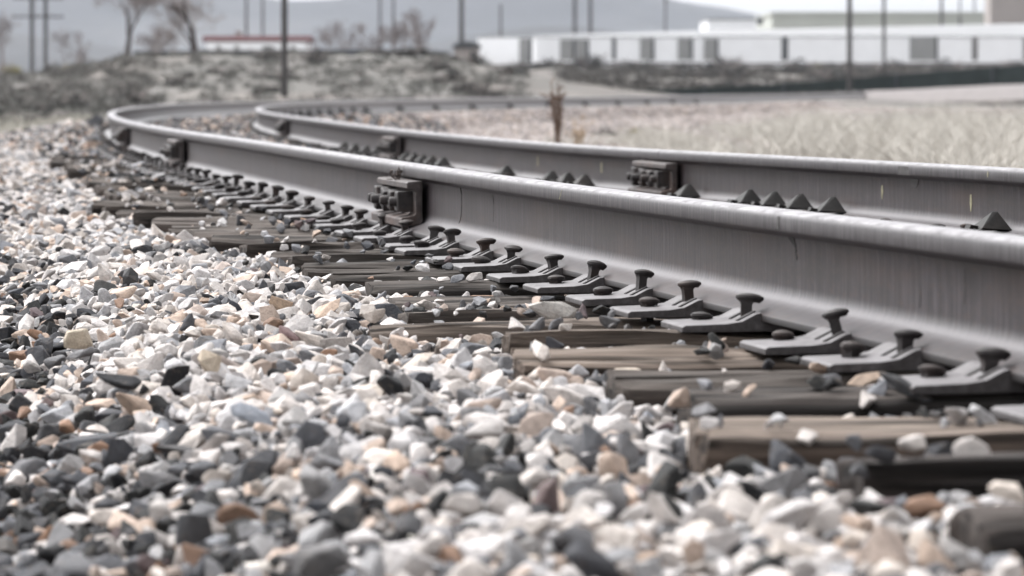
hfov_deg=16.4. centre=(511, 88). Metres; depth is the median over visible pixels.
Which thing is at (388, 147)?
joint bar
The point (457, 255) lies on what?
tie plate
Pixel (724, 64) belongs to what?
shrub
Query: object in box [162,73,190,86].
shrub
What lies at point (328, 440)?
gravel
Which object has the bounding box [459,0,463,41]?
utility pole
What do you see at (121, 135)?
joint bar
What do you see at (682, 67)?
shrub
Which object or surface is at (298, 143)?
tie plate
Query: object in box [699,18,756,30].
flat building
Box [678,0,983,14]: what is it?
sky
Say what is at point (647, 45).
door
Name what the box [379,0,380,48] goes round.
utility pole
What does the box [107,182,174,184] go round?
railroad tie
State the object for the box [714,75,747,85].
shrub
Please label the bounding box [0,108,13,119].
shrub
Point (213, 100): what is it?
shrub
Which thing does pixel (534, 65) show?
shrub
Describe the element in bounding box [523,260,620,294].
tie plate
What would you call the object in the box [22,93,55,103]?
shrub
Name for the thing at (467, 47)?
shed
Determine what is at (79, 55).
bare tree
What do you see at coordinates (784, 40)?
door
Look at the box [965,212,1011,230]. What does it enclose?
rail brace
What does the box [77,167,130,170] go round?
railroad tie
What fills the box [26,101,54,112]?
shrub
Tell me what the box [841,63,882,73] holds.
shrub
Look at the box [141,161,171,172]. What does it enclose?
tie plate
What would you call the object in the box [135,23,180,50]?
bush
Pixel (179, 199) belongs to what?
railroad tie
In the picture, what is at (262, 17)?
utility pole
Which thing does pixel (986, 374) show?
tie plate
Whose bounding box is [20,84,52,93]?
shrub
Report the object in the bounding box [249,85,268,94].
shrub
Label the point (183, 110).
steel rail
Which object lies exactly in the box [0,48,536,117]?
scrub
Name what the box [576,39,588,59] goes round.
door
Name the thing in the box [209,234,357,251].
railroad tie
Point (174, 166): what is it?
tie plate
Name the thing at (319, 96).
shrub
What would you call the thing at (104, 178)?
railroad tie
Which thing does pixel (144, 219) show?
railroad tie
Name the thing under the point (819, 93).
steel rail
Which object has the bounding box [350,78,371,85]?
shrub
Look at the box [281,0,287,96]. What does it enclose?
utility pole
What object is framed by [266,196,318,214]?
tie plate
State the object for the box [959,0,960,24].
utility pole
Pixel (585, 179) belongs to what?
rail brace
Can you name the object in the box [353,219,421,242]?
tie plate
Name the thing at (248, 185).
tie plate
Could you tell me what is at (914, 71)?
shrub
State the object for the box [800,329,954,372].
tie plate
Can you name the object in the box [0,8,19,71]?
bare tree
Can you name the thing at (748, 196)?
rail brace
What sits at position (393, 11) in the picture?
utility pole
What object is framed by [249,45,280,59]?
shrub
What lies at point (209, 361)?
stone
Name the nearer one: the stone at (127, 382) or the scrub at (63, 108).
the stone at (127, 382)
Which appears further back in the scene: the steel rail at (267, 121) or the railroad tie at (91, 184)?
the steel rail at (267, 121)
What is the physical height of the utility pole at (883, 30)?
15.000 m
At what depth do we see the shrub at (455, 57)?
144.10 m
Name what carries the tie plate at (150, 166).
on the railroad tie at (71, 175)
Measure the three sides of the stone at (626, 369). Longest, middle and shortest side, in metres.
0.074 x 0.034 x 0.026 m
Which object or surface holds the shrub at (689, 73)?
on the ground at (541, 80)
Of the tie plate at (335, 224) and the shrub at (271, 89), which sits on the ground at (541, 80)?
the shrub at (271, 89)
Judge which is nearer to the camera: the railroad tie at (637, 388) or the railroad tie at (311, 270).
the railroad tie at (637, 388)
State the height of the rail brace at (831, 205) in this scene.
0.054 m
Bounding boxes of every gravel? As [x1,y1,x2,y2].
[0,112,1023,575]
[358,101,1023,151]
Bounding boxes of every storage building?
[478,36,533,67]
[533,31,701,69]
[697,24,1023,67]
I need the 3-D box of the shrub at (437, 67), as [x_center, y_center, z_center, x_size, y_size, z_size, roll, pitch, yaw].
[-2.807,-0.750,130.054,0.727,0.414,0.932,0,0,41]
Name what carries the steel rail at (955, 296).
on the tie plate at (397, 234)
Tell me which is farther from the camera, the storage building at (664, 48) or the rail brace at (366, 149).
the storage building at (664, 48)
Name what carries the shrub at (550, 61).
on the ground at (541, 80)
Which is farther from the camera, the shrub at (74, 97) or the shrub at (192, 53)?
the shrub at (192, 53)
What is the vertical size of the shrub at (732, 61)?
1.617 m
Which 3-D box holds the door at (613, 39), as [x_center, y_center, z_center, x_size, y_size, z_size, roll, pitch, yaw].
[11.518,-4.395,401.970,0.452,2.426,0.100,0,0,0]
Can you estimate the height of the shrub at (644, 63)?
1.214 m
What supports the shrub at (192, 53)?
on the ground at (541, 80)
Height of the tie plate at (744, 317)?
0.089 m
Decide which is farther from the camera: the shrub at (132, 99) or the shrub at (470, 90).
the shrub at (470, 90)
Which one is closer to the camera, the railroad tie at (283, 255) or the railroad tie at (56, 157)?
the railroad tie at (283, 255)
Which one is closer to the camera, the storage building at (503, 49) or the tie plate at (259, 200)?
the tie plate at (259, 200)
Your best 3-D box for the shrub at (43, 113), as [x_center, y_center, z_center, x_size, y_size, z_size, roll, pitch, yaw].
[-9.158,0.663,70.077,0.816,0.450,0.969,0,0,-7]
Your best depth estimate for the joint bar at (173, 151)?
18.78 m
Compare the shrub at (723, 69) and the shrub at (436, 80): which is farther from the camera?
the shrub at (723, 69)
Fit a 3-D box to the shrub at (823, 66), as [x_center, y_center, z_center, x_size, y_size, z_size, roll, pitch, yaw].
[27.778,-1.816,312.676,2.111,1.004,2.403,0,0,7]
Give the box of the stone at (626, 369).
[613,368,640,369]
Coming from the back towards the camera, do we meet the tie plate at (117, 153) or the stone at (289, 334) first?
the tie plate at (117, 153)
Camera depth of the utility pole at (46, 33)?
351.83 m
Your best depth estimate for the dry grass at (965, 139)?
33.69 m
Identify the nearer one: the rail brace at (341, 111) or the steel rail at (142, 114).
the steel rail at (142, 114)
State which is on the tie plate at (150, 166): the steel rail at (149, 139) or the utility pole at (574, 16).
the steel rail at (149, 139)
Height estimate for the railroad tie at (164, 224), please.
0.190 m
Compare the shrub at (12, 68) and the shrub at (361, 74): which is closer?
the shrub at (361, 74)
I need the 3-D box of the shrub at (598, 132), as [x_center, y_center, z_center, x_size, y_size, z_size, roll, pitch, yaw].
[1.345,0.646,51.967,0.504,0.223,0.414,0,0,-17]
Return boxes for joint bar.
[111,127,127,147]
[159,139,183,166]
[273,121,287,136]
[367,176,422,226]
[376,136,400,158]
[626,160,676,194]
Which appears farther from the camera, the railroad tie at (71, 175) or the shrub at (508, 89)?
the shrub at (508, 89)
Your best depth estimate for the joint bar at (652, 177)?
14.26 m
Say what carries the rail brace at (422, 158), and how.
attached to the steel rail at (609, 167)
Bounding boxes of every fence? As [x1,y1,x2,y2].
[135,48,447,58]
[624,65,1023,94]
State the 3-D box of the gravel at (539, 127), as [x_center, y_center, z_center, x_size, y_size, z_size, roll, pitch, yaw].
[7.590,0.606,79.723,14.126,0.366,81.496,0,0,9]
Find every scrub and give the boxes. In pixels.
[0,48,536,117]
[0,97,115,127]
[547,60,1023,100]
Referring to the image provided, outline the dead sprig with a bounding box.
[387,166,402,179]
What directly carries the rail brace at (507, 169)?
attached to the steel rail at (609, 167)
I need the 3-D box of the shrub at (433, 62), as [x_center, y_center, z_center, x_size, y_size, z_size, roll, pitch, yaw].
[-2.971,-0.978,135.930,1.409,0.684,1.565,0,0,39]
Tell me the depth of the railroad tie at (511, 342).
6.74 m
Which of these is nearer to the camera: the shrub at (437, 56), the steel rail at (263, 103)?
the steel rail at (263, 103)
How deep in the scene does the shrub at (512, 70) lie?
130.49 m
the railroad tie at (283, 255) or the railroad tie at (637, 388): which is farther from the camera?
the railroad tie at (283, 255)
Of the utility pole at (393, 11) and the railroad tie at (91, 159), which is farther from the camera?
the utility pole at (393, 11)
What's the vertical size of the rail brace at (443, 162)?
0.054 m
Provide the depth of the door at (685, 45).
401.94 m
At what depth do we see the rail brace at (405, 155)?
21.11 m
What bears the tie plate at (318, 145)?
on the railroad tie
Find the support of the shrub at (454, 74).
on the ground at (541, 80)
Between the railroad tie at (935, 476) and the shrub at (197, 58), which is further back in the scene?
the shrub at (197, 58)
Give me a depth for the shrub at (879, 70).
277.62 m
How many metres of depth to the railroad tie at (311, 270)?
9.51 m
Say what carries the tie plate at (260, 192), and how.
on the railroad tie at (97, 207)
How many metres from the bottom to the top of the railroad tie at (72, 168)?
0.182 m
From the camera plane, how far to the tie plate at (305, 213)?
12.45 m
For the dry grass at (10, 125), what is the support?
on the ground at (541, 80)
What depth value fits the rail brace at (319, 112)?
56.61 m
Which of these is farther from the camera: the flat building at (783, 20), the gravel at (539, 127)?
the flat building at (783, 20)
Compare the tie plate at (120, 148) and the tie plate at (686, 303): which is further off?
the tie plate at (120, 148)
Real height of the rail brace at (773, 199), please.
0.054 m
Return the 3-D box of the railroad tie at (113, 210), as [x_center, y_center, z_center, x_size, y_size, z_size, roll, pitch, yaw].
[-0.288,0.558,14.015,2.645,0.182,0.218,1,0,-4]
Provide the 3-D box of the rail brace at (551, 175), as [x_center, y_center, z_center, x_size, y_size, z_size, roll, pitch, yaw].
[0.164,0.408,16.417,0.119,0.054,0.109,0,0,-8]
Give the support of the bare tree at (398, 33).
on the ground at (541, 80)
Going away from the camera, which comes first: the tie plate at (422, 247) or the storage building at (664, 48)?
the tie plate at (422, 247)
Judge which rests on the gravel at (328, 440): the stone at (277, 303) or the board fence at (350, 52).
the stone at (277, 303)
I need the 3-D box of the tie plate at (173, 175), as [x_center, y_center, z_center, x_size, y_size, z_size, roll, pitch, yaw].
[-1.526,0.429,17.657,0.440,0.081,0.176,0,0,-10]
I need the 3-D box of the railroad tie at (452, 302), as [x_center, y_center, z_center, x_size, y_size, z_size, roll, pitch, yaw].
[1.028,0.553,8.281,2.642,0.182,0.215,-1,0,-6]
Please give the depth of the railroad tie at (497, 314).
7.63 m
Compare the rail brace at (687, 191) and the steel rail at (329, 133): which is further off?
the steel rail at (329, 133)
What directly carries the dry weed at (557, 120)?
on the ground at (541, 80)
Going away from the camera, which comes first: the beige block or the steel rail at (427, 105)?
the steel rail at (427, 105)
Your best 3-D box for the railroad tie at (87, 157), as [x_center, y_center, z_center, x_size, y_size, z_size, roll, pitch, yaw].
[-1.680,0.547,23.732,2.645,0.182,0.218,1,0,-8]
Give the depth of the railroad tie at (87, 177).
18.43 m
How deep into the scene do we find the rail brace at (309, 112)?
55.14 m
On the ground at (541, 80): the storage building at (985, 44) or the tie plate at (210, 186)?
the storage building at (985, 44)
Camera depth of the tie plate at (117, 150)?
24.56 m
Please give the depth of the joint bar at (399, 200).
10.98 m
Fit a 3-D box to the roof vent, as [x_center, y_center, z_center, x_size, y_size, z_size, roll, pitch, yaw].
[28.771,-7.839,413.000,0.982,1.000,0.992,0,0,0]
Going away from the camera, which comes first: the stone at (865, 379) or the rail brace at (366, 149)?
the stone at (865, 379)
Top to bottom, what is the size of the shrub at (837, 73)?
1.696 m
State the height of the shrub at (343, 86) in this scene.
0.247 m
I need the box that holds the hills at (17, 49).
[0,26,627,71]
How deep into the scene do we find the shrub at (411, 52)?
144.67 m
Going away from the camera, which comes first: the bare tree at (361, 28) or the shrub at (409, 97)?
the shrub at (409, 97)
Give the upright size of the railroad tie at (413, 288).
0.182 m
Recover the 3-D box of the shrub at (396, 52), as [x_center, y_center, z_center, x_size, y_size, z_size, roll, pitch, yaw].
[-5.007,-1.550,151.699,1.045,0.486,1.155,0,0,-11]
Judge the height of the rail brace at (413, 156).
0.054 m
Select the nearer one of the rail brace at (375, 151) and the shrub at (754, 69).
the rail brace at (375, 151)
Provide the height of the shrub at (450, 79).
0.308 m
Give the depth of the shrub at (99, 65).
130.26 m
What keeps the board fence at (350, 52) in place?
on the ground at (541, 80)
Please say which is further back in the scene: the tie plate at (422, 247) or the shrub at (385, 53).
the shrub at (385, 53)
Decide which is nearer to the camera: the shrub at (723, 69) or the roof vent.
the shrub at (723, 69)
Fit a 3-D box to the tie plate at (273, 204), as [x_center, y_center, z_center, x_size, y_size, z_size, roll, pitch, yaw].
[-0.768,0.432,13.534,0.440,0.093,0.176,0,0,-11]
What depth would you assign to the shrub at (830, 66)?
277.02 m
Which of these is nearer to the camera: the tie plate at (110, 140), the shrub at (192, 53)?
the tie plate at (110, 140)
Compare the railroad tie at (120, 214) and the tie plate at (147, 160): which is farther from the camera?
the tie plate at (147, 160)
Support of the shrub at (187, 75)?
on the ground at (541, 80)
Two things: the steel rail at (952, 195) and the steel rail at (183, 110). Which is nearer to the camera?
the steel rail at (952, 195)
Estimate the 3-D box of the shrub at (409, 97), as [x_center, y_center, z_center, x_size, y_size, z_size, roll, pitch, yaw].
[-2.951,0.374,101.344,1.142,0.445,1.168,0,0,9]
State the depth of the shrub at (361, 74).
118.94 m
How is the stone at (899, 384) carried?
on the tie plate at (986, 374)
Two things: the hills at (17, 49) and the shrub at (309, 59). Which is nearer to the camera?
the shrub at (309, 59)
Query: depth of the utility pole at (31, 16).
339.82 m
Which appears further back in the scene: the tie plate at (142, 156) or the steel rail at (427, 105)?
the steel rail at (427, 105)
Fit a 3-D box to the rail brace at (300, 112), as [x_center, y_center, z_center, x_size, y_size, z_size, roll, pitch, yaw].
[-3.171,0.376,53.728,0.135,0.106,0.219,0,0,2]
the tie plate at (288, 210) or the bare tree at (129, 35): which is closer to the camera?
the tie plate at (288, 210)
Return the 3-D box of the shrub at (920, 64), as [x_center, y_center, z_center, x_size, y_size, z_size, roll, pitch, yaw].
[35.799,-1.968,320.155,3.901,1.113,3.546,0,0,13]
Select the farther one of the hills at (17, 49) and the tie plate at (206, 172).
the hills at (17, 49)
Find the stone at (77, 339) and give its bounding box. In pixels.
[63,328,92,348]
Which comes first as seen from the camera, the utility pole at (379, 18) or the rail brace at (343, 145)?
the rail brace at (343, 145)
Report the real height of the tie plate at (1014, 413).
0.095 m
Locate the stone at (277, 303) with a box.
[268,296,292,309]
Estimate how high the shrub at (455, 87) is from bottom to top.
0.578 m
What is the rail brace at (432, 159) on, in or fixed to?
attached to the steel rail at (609, 167)
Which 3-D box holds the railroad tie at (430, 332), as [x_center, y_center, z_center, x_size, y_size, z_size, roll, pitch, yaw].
[1.021,0.553,7.342,2.638,0.189,0.222,0,0,-4]
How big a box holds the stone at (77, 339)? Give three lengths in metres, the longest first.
0.059 x 0.055 x 0.031 m
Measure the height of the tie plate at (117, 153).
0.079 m
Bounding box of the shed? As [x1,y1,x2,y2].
[452,41,481,59]
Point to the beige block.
(1003, 11)
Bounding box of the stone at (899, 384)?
[879,371,931,401]
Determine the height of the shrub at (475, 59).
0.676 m
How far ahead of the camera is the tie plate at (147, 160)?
20.68 m
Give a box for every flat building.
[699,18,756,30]
[755,12,983,28]
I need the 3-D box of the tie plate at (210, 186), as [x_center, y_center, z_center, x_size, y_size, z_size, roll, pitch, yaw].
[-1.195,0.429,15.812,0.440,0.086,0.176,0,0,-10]
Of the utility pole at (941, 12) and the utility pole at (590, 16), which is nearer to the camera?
the utility pole at (941, 12)
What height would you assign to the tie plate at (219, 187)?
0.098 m
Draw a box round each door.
[519,38,531,61]
[560,39,574,59]
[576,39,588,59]
[612,38,615,59]
[640,38,654,59]
[678,38,692,59]
[704,38,718,59]
[782,38,787,59]
[910,37,937,59]
[972,38,977,59]
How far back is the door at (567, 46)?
401.94 m
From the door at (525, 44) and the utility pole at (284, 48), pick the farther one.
the door at (525, 44)
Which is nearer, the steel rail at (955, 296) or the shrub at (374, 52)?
the steel rail at (955, 296)
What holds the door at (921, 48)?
in the storage building at (985, 44)
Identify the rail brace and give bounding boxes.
[297,109,306,116]
[307,109,314,115]
[316,108,324,114]
[333,142,348,148]
[339,107,346,113]
[343,143,360,151]
[354,145,371,153]
[364,148,381,155]
[393,152,409,160]
[400,153,418,161]
[410,154,427,162]
[418,155,437,164]
[429,157,450,166]
[491,165,515,175]
[535,171,558,180]
[550,172,575,182]
[567,174,594,185]
[667,184,700,197]
[727,189,760,203]
[750,191,785,206]
[776,194,812,209]
[807,197,845,212]
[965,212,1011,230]
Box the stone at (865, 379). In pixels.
[847,371,885,385]
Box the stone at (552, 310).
[528,302,576,318]
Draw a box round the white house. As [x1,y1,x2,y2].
[202,31,315,49]
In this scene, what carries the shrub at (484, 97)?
on the ground at (541, 80)
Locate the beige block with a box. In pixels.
[984,0,1023,23]
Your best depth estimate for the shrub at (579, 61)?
299.65 m
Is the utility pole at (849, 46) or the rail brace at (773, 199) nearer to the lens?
the rail brace at (773, 199)
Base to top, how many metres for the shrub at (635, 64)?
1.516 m
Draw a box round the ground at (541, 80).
[1,54,1023,152]
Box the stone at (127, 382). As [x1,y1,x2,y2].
[95,372,141,389]
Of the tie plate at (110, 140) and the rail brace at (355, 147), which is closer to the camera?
the rail brace at (355, 147)
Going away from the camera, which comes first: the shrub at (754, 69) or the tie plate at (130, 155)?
the tie plate at (130, 155)
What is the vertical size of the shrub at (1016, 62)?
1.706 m
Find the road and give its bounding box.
[864,84,1023,101]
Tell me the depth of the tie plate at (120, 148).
24.04 m
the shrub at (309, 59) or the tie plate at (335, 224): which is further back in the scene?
the shrub at (309, 59)
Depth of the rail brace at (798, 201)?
12.13 m
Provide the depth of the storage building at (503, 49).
430.00 m
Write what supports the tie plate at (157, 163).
on the railroad tie
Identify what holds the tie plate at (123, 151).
on the railroad tie at (87, 157)
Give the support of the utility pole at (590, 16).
on the ground at (541, 80)
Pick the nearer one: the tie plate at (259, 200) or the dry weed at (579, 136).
the tie plate at (259, 200)
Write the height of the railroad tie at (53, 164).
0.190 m
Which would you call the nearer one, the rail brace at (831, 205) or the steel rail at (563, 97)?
the rail brace at (831, 205)
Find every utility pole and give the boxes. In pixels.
[13,0,50,71]
[28,0,63,69]
[245,0,247,35]
[262,0,263,35]
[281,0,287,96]
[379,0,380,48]
[392,0,394,49]
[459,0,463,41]
[500,4,501,35]
[573,0,576,33]
[589,0,591,33]
[664,0,666,31]
[847,0,851,99]
[882,0,885,64]
[940,0,942,24]
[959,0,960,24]
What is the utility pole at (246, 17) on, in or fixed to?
on the ground at (541, 80)
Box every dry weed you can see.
[539,78,566,142]
[564,114,593,144]
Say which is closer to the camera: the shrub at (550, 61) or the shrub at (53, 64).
the shrub at (53, 64)
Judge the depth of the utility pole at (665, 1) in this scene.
599.84 m
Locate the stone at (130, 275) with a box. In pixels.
[123,267,137,285]
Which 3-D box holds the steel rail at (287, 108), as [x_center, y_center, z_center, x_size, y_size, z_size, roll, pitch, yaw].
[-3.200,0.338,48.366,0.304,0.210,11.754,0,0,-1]
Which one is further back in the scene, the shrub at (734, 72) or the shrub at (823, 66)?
the shrub at (823, 66)
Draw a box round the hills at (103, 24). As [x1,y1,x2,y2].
[0,0,757,50]
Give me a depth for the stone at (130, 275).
8.99 m
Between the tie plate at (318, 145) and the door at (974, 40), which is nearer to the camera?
the tie plate at (318, 145)
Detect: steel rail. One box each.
[104,111,130,143]
[109,105,165,128]
[125,121,186,162]
[162,101,257,118]
[172,131,418,225]
[253,108,287,134]
[255,103,303,122]
[256,99,378,107]
[284,115,397,156]
[300,101,396,115]
[379,94,772,100]
[391,164,1023,383]
[393,95,795,111]
[394,129,662,190]
[658,150,1023,234]
[773,93,863,94]
[794,94,866,100]
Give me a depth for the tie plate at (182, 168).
18.02 m
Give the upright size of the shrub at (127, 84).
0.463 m
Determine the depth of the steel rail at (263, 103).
64.95 m
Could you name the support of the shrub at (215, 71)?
on the ground at (541, 80)
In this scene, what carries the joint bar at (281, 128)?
attached to the steel rail at (267, 121)
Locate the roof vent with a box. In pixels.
[756,16,763,24]
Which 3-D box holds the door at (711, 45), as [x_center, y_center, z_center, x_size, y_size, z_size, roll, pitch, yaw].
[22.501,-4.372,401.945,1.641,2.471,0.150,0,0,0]
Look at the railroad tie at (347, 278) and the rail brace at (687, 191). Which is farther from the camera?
the rail brace at (687, 191)
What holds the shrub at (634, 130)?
on the gravel at (539, 127)
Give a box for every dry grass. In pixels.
[0,109,247,132]
[531,95,1023,167]
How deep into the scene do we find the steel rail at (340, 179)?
13.89 m
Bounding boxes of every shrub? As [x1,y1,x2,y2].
[0,57,22,74]
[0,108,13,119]
[11,113,46,122]
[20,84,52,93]
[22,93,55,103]
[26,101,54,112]
[27,110,64,121]
[40,61,63,70]
[47,64,77,72]
[58,91,98,108]
[88,61,119,70]
[100,84,165,104]
[114,80,140,90]
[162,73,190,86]
[180,71,194,78]
[181,50,203,56]
[185,93,235,102]
[188,54,207,61]
[202,65,229,74]
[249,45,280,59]
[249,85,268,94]
[250,70,274,78]
[259,82,280,92]
[274,68,299,80]
[295,48,334,61]
[297,55,323,64]
[304,91,328,99]
[335,84,354,89]
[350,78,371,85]
[355,71,365,76]
[365,49,381,54]
[373,49,392,55]
[392,49,402,54]
[396,94,423,98]
[398,43,431,56]
[418,55,455,68]
[425,63,447,70]
[427,76,450,84]
[430,51,447,58]
[432,68,465,80]
[433,74,456,81]
[441,63,457,70]
[445,54,461,61]
[448,79,477,93]
[457,81,487,96]
[462,51,488,64]
[464,92,507,97]
[470,81,510,97]
[478,73,513,82]
[487,61,529,76]
[496,87,512,91]
[509,59,546,69]
[542,57,564,68]
[570,51,609,69]
[589,125,617,136]
[615,58,646,72]
[627,122,644,135]
[638,60,657,65]
[660,62,693,73]
[666,61,693,69]
[673,68,715,78]
[701,54,750,73]
[712,66,734,72]
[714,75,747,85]
[721,65,754,79]
[728,57,749,67]
[749,66,772,72]
[755,73,781,80]
[780,57,820,73]
[806,64,856,79]
[815,64,846,74]
[819,62,837,70]
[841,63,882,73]
[865,60,900,75]
[880,58,909,70]
[905,61,926,69]
[908,69,934,73]
[928,57,962,71]
[999,58,1022,65]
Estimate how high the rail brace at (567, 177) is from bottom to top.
0.054 m
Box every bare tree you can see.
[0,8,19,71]
[49,28,92,62]
[93,0,168,54]
[124,0,225,55]
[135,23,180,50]
[305,19,365,49]
[346,22,394,49]
[376,19,410,48]
[398,7,436,50]
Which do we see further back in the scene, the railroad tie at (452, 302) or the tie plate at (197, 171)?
the tie plate at (197, 171)
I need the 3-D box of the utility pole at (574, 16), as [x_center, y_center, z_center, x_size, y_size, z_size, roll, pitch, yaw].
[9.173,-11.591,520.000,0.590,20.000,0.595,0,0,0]
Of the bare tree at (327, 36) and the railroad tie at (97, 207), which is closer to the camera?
the railroad tie at (97, 207)
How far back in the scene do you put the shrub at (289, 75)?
112.97 m
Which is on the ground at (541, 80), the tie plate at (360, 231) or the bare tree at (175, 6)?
the bare tree at (175, 6)
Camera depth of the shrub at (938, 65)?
305.93 m
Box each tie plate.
[91,139,113,148]
[94,143,115,150]
[99,145,118,154]
[100,144,125,155]
[102,147,127,156]
[105,149,128,158]
[108,149,133,159]
[111,150,138,160]
[118,152,147,164]
[119,152,139,161]
[122,154,152,166]
[126,157,154,167]
[131,156,161,169]
[135,159,165,171]
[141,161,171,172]
[148,162,179,175]
[160,167,194,179]
[163,164,186,175]
[166,168,202,182]
[174,169,211,184]
[183,174,220,186]
[192,175,232,190]
[202,174,243,192]
[212,181,255,196]
[224,182,268,200]
[236,185,283,205]
[250,190,299,209]
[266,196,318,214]
[284,200,335,220]
[288,140,303,145]
[301,205,353,225]
[313,209,372,230]
[315,143,322,148]
[334,212,394,236]
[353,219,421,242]
[379,225,444,250]
[394,228,470,254]
[425,238,497,264]
[452,245,536,271]
[486,254,574,282]
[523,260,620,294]
[565,269,667,306]
[610,280,723,320]
[661,293,798,332]
[739,308,873,354]
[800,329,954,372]
[878,347,1023,394]
[991,405,1023,424]
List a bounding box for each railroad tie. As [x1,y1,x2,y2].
[49,160,111,169]
[51,155,73,159]
[58,158,110,160]
[60,156,104,158]
[65,162,121,170]
[67,166,125,172]
[67,171,137,180]
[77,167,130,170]
[85,176,151,184]
[86,180,167,189]
[90,177,164,181]
[91,201,249,215]
[93,184,132,195]
[102,205,250,219]
[104,190,179,200]
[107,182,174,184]
[113,191,211,200]
[116,209,266,218]
[117,185,196,191]
[132,211,284,228]
[146,196,236,202]
[151,216,293,232]
[168,225,314,234]
[188,229,334,240]
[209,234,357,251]
[239,241,413,258]
[270,249,394,263]
[287,253,448,269]
[301,260,444,279]
[329,269,532,287]
[365,280,592,297]
[367,317,669,343]
[388,295,580,311]
[398,305,691,323]
[501,329,806,356]
[512,344,840,379]
[605,370,947,416]
[671,386,1023,431]
[688,416,1023,474]
[835,451,1023,499]
[948,504,1023,574]
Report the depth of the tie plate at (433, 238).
10.28 m
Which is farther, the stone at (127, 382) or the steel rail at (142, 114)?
the steel rail at (142, 114)
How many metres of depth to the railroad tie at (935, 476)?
4.36 m
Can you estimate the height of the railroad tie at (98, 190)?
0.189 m
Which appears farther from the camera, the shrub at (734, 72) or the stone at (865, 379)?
the shrub at (734, 72)
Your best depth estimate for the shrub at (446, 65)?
131.96 m
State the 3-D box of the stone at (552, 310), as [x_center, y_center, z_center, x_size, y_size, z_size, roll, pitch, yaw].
[0.079,0.443,7.109,0.105,0.036,0.028,6,-2,-17]
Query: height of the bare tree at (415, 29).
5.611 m
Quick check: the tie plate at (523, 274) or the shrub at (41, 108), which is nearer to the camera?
the tie plate at (523, 274)
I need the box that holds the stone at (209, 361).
[198,349,221,371]
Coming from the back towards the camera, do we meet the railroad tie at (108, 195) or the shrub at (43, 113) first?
the shrub at (43, 113)
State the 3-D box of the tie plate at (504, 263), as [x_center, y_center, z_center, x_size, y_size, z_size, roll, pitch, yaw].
[0.070,0.447,9.174,0.440,0.089,0.176,0,0,-11]
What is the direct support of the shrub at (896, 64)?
on the ground at (541, 80)
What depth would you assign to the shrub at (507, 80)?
122.75 m
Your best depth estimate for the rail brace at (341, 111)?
59.56 m
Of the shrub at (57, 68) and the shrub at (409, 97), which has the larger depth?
the shrub at (57, 68)
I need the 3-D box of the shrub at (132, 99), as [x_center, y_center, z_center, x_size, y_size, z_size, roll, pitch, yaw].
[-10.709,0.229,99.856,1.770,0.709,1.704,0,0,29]
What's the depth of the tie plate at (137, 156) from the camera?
21.64 m
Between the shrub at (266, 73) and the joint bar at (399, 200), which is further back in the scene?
the shrub at (266, 73)
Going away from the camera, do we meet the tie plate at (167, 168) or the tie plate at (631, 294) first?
the tie plate at (631, 294)
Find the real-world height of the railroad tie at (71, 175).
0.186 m
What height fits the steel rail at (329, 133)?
0.226 m
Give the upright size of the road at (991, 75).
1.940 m
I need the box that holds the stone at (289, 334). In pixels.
[279,326,299,341]
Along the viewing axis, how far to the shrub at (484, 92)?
107.29 m
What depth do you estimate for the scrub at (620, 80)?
255.51 m
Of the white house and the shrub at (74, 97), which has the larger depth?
the white house
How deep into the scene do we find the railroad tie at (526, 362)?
6.17 m
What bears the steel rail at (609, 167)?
on the tie plate
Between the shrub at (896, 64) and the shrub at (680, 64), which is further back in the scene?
the shrub at (680, 64)

